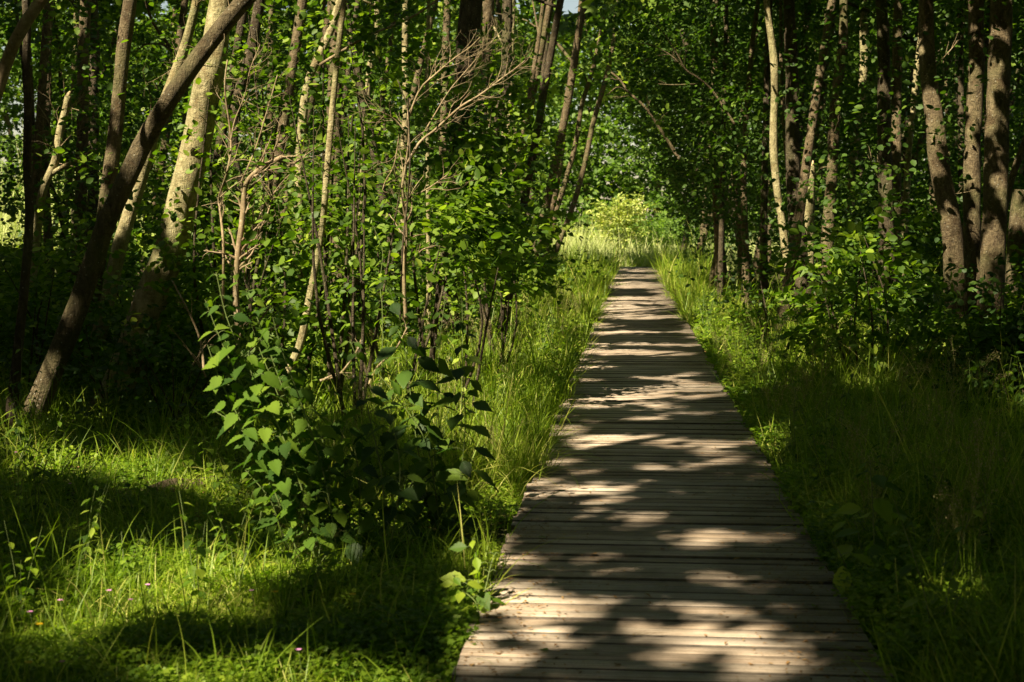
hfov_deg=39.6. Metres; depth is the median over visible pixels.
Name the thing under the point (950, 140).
forest tree
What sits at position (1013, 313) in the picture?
bush
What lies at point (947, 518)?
seed grass
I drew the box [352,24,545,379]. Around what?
leafy sapling
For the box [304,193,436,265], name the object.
bush
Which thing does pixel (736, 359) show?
leafy weed
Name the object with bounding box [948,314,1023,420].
bush
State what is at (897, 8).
forest tree
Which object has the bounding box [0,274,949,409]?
woodland herbs
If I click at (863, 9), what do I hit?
forest tree
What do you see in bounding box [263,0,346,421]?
forest tree
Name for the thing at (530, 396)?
verge grass
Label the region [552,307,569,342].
seed grass
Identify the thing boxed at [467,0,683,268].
forest tree
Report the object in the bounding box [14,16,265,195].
meadow tree
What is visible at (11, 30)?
forest tree
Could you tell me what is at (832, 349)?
seed grass
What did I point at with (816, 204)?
bush
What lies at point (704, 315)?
leafy weed
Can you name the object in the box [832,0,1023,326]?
forest tree
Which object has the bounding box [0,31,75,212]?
meadow tree
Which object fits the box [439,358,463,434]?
seed grass
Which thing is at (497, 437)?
seed grass
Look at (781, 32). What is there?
tree
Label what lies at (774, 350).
seed grass
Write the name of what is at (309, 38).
meadow tree
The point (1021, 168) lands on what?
forest tree
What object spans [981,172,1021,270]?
bush
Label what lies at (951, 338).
seed grass
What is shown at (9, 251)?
bush
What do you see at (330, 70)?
forest tree
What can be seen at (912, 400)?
seed grass
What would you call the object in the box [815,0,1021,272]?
forest tree
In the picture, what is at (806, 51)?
forest tree
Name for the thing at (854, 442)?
seed grass
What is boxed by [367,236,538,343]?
bush
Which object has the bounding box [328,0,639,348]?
forest tree
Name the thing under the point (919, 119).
meadow tree
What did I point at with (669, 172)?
forest tree
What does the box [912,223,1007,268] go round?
bush
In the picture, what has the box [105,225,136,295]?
bush
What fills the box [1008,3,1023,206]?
forest tree
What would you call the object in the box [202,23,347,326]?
dead shrub
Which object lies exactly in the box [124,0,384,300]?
forest tree
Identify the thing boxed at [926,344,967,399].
seed grass
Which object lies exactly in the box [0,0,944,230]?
sky
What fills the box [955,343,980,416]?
leafy weed
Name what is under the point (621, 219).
bush
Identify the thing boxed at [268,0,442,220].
forest tree
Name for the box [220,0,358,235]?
forest tree
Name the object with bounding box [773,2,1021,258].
forest tree
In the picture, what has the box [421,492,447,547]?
leafy weed
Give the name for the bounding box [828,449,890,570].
seed grass
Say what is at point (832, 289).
bush
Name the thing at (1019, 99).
forest tree
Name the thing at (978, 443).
seed grass
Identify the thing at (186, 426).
leafy weed
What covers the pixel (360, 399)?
seed grass
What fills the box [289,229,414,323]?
bush
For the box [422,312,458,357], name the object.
seed grass
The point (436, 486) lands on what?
leafy weed
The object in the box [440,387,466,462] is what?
leafy weed
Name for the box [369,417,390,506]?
leafy weed
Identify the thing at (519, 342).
seed grass
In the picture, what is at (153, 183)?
bush
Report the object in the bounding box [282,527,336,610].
leafy weed
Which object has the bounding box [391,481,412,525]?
leafy weed
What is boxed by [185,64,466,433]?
bush
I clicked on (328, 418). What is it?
seed grass
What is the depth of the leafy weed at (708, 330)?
21.12 m
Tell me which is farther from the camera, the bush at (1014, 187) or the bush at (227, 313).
the bush at (1014, 187)
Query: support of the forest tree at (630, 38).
on the ground at (500, 533)
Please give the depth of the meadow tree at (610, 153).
95.16 m
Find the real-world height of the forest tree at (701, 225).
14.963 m
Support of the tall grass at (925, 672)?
on the ground at (500, 533)
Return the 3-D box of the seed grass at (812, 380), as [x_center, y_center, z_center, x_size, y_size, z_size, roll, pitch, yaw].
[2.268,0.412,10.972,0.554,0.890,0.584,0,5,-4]
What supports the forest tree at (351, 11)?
on the ground at (500, 533)
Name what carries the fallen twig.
on the boardwalk
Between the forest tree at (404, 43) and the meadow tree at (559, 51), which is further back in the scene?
the meadow tree at (559, 51)
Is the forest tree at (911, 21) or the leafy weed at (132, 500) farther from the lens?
the forest tree at (911, 21)
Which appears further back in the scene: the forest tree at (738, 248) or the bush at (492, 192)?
the forest tree at (738, 248)
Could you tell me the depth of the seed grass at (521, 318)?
20.30 m
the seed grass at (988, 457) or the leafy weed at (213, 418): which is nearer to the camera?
the seed grass at (988, 457)
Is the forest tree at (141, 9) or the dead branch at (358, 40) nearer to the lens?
the dead branch at (358, 40)
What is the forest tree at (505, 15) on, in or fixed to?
on the ground at (500, 533)
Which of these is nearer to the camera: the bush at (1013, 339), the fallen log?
the fallen log
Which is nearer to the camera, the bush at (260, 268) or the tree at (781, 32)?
the bush at (260, 268)
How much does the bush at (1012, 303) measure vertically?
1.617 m
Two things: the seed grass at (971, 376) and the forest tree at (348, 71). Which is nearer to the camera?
the seed grass at (971, 376)
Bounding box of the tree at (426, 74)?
[250,0,565,346]
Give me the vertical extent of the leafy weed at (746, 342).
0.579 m
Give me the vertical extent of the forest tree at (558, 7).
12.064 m
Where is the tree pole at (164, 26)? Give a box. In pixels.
[0,0,189,278]
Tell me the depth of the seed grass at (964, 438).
7.89 m
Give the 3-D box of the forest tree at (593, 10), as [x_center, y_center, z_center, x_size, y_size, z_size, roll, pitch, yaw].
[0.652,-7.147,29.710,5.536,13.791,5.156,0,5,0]
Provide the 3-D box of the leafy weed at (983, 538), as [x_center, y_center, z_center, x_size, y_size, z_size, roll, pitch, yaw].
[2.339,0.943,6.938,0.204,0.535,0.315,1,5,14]
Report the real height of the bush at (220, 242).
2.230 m
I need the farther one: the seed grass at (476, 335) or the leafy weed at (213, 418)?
the seed grass at (476, 335)
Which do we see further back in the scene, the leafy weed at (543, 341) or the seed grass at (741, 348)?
the leafy weed at (543, 341)
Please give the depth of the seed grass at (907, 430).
9.30 m
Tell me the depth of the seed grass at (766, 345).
13.96 m
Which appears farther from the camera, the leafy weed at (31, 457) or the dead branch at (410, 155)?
the dead branch at (410, 155)
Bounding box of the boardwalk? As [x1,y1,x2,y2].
[451,267,893,681]
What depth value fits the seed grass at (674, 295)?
26.87 m
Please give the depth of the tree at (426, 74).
19.75 m
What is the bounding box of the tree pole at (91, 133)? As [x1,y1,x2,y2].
[2,0,174,283]
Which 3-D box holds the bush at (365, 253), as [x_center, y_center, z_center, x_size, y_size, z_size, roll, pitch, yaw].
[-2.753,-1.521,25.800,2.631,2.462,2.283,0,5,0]
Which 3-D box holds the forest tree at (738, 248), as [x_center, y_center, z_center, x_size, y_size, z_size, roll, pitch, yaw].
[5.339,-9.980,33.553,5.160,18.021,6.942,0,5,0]
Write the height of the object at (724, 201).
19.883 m
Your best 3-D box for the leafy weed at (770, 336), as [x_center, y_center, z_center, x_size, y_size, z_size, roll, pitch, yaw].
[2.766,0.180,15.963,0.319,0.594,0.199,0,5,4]
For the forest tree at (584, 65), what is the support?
on the ground at (500, 533)
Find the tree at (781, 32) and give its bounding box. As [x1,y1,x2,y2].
[682,0,921,286]
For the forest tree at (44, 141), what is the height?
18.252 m
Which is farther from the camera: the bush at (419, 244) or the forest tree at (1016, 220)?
the bush at (419, 244)
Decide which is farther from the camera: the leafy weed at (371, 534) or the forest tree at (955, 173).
the forest tree at (955, 173)
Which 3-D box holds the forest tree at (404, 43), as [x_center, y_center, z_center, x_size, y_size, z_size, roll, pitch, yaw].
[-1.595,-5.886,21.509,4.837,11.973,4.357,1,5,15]
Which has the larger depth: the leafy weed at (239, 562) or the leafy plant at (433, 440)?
the leafy plant at (433, 440)
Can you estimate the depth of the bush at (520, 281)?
25.70 m
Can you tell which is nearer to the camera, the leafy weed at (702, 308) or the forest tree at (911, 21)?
the leafy weed at (702, 308)
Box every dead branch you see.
[14,82,93,147]
[168,279,224,377]
[236,291,285,350]
[319,0,437,65]
[394,80,424,319]
[593,65,679,160]
[635,4,735,124]
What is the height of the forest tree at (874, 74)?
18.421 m
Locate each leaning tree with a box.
[0,0,48,101]
[18,0,255,425]
[81,0,292,415]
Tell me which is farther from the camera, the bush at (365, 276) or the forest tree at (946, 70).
the forest tree at (946, 70)
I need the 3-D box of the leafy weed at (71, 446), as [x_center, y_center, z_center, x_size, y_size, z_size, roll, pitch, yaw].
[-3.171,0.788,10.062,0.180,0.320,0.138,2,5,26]
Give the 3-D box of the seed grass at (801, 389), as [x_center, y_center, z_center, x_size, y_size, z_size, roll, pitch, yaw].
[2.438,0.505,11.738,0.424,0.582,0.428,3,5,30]
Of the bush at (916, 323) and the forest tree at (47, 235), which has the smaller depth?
the bush at (916, 323)
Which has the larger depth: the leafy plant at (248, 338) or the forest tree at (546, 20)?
the forest tree at (546, 20)
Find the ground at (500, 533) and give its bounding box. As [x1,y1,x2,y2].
[0,233,932,681]
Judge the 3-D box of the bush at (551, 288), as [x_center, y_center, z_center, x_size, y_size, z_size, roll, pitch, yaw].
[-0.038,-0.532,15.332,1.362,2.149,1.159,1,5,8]
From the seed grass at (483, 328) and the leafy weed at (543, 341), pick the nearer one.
the seed grass at (483, 328)
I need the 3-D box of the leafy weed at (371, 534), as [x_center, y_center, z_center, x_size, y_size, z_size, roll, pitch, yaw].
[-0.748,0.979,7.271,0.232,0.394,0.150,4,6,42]
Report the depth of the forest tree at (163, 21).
44.47 m
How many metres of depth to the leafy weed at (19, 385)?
10.69 m
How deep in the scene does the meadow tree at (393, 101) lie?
101.29 m
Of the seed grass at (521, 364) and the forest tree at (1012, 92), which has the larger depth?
the forest tree at (1012, 92)
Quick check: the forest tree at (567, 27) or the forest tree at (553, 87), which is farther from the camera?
the forest tree at (553, 87)
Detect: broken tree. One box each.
[0,0,184,367]
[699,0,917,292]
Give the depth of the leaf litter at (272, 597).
7.52 m
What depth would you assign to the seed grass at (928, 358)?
12.67 m
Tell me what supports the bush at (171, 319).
on the ground at (500, 533)
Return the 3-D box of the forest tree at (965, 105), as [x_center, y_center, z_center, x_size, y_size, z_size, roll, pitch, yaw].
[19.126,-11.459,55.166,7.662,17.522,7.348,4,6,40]
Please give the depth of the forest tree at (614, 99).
61.46 m
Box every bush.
[0,202,42,292]
[0,218,139,401]
[0,239,19,288]
[0,301,206,416]
[30,202,236,350]
[53,221,102,286]
[56,314,267,438]
[69,128,353,297]
[81,196,308,313]
[100,132,395,367]
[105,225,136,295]
[108,204,382,369]
[117,264,260,319]
[128,279,261,382]
[129,208,323,321]
[145,155,366,380]
[168,291,248,358]
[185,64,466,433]
[189,218,359,343]
[198,144,417,351]
[200,175,399,347]
[278,98,570,405]
[287,125,448,345]
[289,215,396,291]
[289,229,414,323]
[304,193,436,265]
[305,185,435,335]
[351,195,432,269]
[362,221,437,314]
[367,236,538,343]
[369,190,440,316]
[370,244,519,337]
[392,180,559,416]
[445,197,573,375]
[460,270,538,311]
[515,240,568,297]
[523,199,561,295]
[554,223,611,241]
[585,190,660,258]
[587,263,619,283]
[602,211,697,251]
[705,272,826,353]
[754,186,874,282]
[755,184,964,396]
[779,220,877,300]
[806,245,929,330]
[812,172,942,296]
[814,246,941,322]
[815,178,929,232]
[840,185,942,275]
[853,238,943,362]
[861,275,941,349]
[867,303,983,362]
[874,286,1013,379]
[879,244,1023,404]
[897,306,1006,390]
[909,166,1023,273]
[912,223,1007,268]
[924,304,1021,349]
[931,314,1023,426]
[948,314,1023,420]
[955,310,1023,403]
[975,307,1023,403]
[977,309,1006,334]
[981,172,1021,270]
[1004,240,1023,313]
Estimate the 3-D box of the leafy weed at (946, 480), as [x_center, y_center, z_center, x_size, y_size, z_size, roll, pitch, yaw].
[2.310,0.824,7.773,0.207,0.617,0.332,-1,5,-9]
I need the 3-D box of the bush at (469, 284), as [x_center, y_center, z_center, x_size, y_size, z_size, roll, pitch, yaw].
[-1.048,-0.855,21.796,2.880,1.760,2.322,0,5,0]
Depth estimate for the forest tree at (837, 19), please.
33.63 m
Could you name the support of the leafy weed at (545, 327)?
on the ground at (500, 533)
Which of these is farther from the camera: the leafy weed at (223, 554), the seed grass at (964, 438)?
the seed grass at (964, 438)
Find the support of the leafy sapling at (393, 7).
on the ground at (500, 533)
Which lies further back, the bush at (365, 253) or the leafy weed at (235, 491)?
the bush at (365, 253)
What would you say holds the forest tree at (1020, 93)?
on the ground at (500, 533)
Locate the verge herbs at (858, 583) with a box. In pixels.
[698,332,1023,681]
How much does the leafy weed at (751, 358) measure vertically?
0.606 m
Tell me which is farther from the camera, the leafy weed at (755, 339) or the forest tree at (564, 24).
the forest tree at (564, 24)
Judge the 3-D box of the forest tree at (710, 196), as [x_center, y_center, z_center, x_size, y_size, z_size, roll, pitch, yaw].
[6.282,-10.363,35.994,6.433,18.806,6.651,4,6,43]
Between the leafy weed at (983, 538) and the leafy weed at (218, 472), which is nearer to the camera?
the leafy weed at (983, 538)
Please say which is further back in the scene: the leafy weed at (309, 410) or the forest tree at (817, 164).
the forest tree at (817, 164)
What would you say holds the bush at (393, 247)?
on the ground at (500, 533)
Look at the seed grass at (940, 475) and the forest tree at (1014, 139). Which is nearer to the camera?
the seed grass at (940, 475)
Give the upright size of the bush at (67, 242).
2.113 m
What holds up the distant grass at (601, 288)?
on the ground at (500, 533)
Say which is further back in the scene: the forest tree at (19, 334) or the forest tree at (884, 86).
the forest tree at (884, 86)
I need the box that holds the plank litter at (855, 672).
[457,279,885,681]
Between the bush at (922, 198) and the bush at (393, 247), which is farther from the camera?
the bush at (922, 198)
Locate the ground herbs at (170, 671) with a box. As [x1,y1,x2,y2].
[0,368,570,681]
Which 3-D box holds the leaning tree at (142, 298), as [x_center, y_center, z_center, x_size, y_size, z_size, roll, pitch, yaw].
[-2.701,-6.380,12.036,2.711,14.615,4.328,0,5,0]
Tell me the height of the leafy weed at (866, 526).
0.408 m
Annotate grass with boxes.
[0,291,458,446]
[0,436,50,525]
[2,224,783,270]
[194,495,347,623]
[232,286,623,501]
[309,380,413,509]
[336,313,376,396]
[342,377,389,443]
[351,360,417,494]
[413,302,464,354]
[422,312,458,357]
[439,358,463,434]
[460,405,527,491]
[465,316,496,368]
[477,315,499,358]
[485,337,528,413]
[490,216,738,327]
[496,329,535,370]
[500,295,531,344]
[505,321,542,380]
[509,316,545,381]
[533,217,633,254]
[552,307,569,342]
[553,284,575,327]
[558,296,581,334]
[565,286,586,327]
[663,281,676,311]
[672,259,1010,429]
[700,323,735,378]
[708,321,744,386]
[722,328,1023,681]
[723,328,782,422]
[724,337,764,385]
[730,328,752,378]
[738,364,800,465]
[739,351,786,419]
[741,318,794,391]
[765,363,840,468]
[777,369,831,425]
[785,337,839,439]
[789,364,834,420]
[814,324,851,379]
[814,410,872,494]
[825,327,845,382]
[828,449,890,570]
[832,401,933,540]
[839,403,881,490]
[858,344,930,439]
[885,408,933,452]
[891,377,943,456]
[893,358,957,468]
[907,335,999,423]
[909,441,978,560]
[910,333,948,392]
[914,481,971,586]
[918,459,1013,613]
[924,406,1005,496]
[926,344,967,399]
[929,411,1014,553]
[941,350,976,433]
[942,394,1008,453]
[945,436,1010,490]
[960,351,1012,421]
[975,438,1023,569]
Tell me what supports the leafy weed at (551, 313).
on the ground at (500, 533)
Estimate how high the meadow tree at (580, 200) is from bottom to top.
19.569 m
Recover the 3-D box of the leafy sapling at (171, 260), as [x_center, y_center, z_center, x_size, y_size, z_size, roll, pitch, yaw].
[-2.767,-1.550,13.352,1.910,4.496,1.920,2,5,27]
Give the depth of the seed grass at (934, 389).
8.61 m
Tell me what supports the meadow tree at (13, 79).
on the ground at (500, 533)
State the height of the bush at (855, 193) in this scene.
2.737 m
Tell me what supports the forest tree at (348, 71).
on the ground at (500, 533)
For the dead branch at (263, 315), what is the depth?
10.60 m
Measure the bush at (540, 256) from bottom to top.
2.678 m
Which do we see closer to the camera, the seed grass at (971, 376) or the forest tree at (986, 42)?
the seed grass at (971, 376)
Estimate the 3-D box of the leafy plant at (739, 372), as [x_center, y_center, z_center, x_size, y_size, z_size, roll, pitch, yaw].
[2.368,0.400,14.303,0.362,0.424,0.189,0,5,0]
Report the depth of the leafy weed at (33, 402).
11.70 m
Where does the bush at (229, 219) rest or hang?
on the ground at (500, 533)
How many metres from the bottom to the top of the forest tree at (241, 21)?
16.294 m
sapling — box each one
[103,0,331,404]
[171,150,356,408]
[186,0,405,392]
[264,0,441,401]
[285,0,455,381]
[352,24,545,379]
[433,41,551,358]
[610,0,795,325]
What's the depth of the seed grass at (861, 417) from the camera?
8.76 m
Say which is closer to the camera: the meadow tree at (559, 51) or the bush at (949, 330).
the bush at (949, 330)
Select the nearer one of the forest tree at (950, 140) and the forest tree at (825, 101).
the forest tree at (825, 101)
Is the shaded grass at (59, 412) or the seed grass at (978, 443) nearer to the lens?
the seed grass at (978, 443)
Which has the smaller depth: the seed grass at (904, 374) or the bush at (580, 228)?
the seed grass at (904, 374)
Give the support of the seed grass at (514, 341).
on the ground at (500, 533)
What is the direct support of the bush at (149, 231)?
on the ground at (500, 533)
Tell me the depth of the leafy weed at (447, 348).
14.30 m
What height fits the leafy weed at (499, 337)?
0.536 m
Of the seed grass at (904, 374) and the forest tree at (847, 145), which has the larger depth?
the forest tree at (847, 145)
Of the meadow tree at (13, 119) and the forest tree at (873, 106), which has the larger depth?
the meadow tree at (13, 119)
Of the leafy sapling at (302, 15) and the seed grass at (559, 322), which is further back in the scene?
the seed grass at (559, 322)
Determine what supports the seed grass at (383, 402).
on the ground at (500, 533)
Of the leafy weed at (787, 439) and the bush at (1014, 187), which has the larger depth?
the bush at (1014, 187)
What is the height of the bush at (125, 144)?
3.232 m
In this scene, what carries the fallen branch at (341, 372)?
on the verge grass at (530, 396)
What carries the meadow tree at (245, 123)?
on the ground at (500, 533)
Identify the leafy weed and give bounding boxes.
[0,348,34,454]
[0,465,33,556]
[0,520,46,623]
[6,428,39,484]
[13,416,63,493]
[20,367,43,434]
[23,408,51,449]
[24,427,60,539]
[55,432,74,468]
[66,423,89,459]
[67,450,113,575]
[112,456,151,520]
[115,527,145,593]
[167,410,207,478]
[171,409,188,455]
[171,491,216,621]
[177,406,218,472]
[198,428,247,498]
[202,392,225,442]
[207,490,253,579]
[214,445,256,515]
[223,475,276,552]
[226,539,251,596]
[229,405,257,487]
[280,403,308,523]
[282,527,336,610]
[305,397,358,485]
[348,460,366,502]
[351,412,387,466]
[353,372,383,445]
[353,503,380,557]
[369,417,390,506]
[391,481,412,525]
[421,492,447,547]
[424,453,452,516]
[435,340,451,383]
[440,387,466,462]
[468,315,482,361]
[484,340,513,416]
[493,327,511,357]
[500,331,525,366]
[527,326,549,353]
[534,311,553,342]
[537,300,553,351]
[540,323,569,368]
[543,312,558,357]
[549,303,559,343]
[690,289,712,328]
[696,290,708,328]
[697,300,712,333]
[702,291,715,344]
[704,304,719,332]
[715,295,729,326]
[729,336,747,373]
[738,324,759,356]
[738,337,761,378]
[741,316,770,361]
[746,334,771,370]
[755,323,783,385]
[767,323,792,392]
[779,421,814,474]
[830,355,866,439]
[850,500,885,548]
[863,423,900,521]
[889,492,989,667]
[911,434,958,509]
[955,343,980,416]
[972,476,1007,566]
[986,354,1017,423]
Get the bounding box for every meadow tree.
[0,10,189,197]
[0,16,136,213]
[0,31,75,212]
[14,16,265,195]
[55,1,372,230]
[168,10,425,216]
[229,0,634,243]
[249,14,523,237]
[431,24,663,239]
[435,9,754,243]
[518,12,783,247]
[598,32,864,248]
[670,106,922,244]
[825,69,1022,202]
[825,112,924,190]
[901,103,1019,202]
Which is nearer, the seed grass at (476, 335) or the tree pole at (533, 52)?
the seed grass at (476, 335)
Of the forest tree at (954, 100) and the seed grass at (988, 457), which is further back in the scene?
the forest tree at (954, 100)
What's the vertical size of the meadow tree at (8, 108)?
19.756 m
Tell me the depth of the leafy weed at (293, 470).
8.25 m
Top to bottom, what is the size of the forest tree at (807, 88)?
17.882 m
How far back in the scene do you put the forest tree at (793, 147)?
23.71 m
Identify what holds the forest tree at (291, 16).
on the ground at (500, 533)
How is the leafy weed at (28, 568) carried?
on the ground at (500, 533)
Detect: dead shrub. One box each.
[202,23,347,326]
[322,1,564,319]
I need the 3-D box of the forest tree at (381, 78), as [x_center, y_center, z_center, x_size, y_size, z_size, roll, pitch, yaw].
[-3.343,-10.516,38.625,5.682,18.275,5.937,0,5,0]
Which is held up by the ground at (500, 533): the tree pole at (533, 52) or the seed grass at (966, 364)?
the seed grass at (966, 364)
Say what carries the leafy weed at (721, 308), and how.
on the ground at (500, 533)
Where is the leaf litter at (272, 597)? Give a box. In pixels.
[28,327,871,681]
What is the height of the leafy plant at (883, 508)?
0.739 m
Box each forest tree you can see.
[0,0,159,301]
[0,0,176,295]
[0,0,183,296]
[0,0,198,273]
[0,0,199,248]
[0,0,264,389]
[0,0,265,258]
[0,0,303,379]
[0,128,71,325]
[1,0,33,437]
[2,0,285,249]
[5,0,222,296]
[9,0,307,303]
[13,0,169,226]
[92,0,348,253]
[100,0,291,197]
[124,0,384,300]
[141,0,388,303]
[153,0,404,332]
[167,0,392,225]
[190,0,441,229]
[195,0,416,212]
[200,1,445,319]
[212,0,459,309]
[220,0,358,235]
[230,0,450,316]
[242,0,495,211]
[261,0,562,341]
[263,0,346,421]
[265,0,461,343]
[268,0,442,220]
[286,0,519,250]
[302,0,471,222]
[315,0,528,257]
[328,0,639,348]
[350,0,663,319]
[358,0,592,325]
[361,0,579,263]
[363,0,612,204]
[374,0,587,313]
[398,0,650,268]
[409,0,704,254]
[410,0,665,339]
[416,0,629,275]
[418,0,670,301]
[422,0,655,288]
[423,0,655,269]
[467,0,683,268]
[497,1,787,286]
[511,0,706,259]
[535,6,779,250]
[584,0,823,302]
[611,13,851,259]
[614,0,838,308]
[627,0,917,321]
[629,0,810,289]
[637,0,915,288]
[654,18,837,273]
[658,0,924,313]
[665,90,774,250]
[678,0,956,325]
[684,0,929,215]
[686,0,933,242]
[686,7,875,274]
[699,1,904,237]
[722,0,986,311]
[726,35,877,200]
[728,0,957,201]
[745,0,1009,327]
[747,64,869,232]
[750,81,921,244]
[751,2,1023,267]
[768,0,964,336]
[772,10,942,223]
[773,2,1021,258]
[777,0,1023,280]
[779,1,987,208]
[791,0,1023,294]
[797,0,1023,160]
[808,0,983,187]
[811,0,1023,319]
[814,0,1023,283]
[814,6,987,225]
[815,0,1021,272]
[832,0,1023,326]
[846,0,1023,301]
[857,0,1023,277]
[860,0,1023,232]
[867,71,1022,200]
[869,1,1023,189]
[869,3,1023,250]
[900,0,1023,323]
[909,3,1023,306]
[913,0,1023,243]
[913,35,1023,205]
[913,63,1023,201]
[923,0,1023,246]
[942,73,1023,186]
[948,18,1023,209]
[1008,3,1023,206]
[1009,108,1023,183]
[1011,23,1023,174]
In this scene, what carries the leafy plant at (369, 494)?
on the ground at (500, 533)
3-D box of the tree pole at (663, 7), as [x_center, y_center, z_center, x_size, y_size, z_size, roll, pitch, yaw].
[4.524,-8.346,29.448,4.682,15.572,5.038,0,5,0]
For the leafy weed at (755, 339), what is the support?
on the ground at (500, 533)
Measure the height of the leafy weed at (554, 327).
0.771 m
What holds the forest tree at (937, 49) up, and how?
on the ground at (500, 533)
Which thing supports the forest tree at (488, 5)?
on the ground at (500, 533)
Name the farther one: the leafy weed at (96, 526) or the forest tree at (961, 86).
the forest tree at (961, 86)
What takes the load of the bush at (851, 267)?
on the ground at (500, 533)
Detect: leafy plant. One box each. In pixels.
[198,272,378,569]
[212,236,279,464]
[325,340,426,568]
[368,280,497,554]
[369,226,473,428]
[426,347,468,473]
[438,536,505,624]
[730,361,764,385]
[829,461,909,619]
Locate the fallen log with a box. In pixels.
[147,476,219,499]
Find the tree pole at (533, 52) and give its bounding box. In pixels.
[357,0,649,258]
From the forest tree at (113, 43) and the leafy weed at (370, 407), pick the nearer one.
the leafy weed at (370, 407)
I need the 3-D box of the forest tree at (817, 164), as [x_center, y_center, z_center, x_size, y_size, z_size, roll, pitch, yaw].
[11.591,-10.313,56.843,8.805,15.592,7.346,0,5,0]
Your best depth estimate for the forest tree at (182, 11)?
26.22 m
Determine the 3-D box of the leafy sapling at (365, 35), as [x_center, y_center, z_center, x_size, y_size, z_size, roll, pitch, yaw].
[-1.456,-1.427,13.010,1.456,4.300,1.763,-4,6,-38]
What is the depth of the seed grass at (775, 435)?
9.95 m
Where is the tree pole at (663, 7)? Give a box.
[629,0,837,300]
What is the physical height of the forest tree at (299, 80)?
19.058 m
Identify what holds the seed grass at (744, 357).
on the ground at (500, 533)
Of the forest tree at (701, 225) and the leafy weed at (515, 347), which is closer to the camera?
the leafy weed at (515, 347)
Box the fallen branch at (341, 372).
[320,315,418,386]
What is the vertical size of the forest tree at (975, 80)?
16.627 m
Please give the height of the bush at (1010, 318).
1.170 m
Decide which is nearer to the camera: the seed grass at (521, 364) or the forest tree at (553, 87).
the seed grass at (521, 364)
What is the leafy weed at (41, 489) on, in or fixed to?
on the ground at (500, 533)
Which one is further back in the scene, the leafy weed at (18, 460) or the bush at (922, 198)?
the bush at (922, 198)
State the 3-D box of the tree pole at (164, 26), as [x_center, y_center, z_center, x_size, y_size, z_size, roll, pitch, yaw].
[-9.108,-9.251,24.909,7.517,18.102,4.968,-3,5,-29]
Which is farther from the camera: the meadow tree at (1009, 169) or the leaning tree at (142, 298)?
the meadow tree at (1009, 169)
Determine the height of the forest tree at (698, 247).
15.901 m
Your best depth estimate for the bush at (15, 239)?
26.45 m
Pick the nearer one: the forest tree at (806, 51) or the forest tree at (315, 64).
the forest tree at (315, 64)
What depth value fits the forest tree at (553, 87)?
49.80 m
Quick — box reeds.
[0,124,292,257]
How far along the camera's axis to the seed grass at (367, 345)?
13.22 m
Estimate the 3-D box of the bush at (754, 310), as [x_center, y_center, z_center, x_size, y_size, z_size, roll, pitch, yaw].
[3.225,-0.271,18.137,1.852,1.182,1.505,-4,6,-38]
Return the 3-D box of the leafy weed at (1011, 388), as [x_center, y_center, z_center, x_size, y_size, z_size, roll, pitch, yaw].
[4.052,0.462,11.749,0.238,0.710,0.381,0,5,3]
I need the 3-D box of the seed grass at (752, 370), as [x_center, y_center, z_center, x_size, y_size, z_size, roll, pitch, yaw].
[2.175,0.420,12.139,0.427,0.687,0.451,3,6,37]
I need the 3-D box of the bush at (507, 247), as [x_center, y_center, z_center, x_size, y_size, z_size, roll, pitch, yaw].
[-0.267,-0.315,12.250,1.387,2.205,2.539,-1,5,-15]
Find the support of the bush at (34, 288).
on the ground at (500, 533)
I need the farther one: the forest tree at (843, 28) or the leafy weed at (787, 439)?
the forest tree at (843, 28)
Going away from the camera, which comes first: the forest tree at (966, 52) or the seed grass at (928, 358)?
the seed grass at (928, 358)
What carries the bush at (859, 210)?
on the ground at (500, 533)
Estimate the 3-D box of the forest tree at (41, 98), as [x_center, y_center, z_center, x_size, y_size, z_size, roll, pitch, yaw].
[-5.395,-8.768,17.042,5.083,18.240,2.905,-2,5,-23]
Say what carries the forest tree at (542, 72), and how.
on the ground at (500, 533)
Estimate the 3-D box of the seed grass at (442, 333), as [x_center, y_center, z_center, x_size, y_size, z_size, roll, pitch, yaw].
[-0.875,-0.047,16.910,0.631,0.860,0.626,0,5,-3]
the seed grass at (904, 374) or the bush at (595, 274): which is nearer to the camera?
the seed grass at (904, 374)
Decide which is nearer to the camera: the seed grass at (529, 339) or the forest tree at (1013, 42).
the seed grass at (529, 339)
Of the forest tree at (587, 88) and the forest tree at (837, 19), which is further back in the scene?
the forest tree at (587, 88)
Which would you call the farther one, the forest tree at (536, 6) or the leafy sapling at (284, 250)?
the forest tree at (536, 6)
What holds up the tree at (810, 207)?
on the ground at (500, 533)
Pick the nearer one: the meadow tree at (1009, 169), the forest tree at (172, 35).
the forest tree at (172, 35)
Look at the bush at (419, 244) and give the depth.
25.93 m
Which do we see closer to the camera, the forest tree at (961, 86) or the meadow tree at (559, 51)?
the forest tree at (961, 86)
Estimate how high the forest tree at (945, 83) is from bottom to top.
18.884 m
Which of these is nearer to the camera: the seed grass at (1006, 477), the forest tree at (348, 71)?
the seed grass at (1006, 477)
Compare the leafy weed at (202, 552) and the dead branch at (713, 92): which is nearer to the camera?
the leafy weed at (202, 552)
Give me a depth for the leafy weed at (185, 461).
9.50 m
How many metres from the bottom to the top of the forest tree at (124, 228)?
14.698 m
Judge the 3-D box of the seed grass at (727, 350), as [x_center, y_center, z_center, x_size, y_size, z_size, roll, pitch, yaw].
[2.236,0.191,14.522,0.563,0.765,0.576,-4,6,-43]
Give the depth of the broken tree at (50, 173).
16.83 m
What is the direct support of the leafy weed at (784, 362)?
on the ground at (500, 533)
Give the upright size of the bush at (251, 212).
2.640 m
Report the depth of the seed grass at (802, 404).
9.68 m
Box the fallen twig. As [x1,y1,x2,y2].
[624,630,678,635]

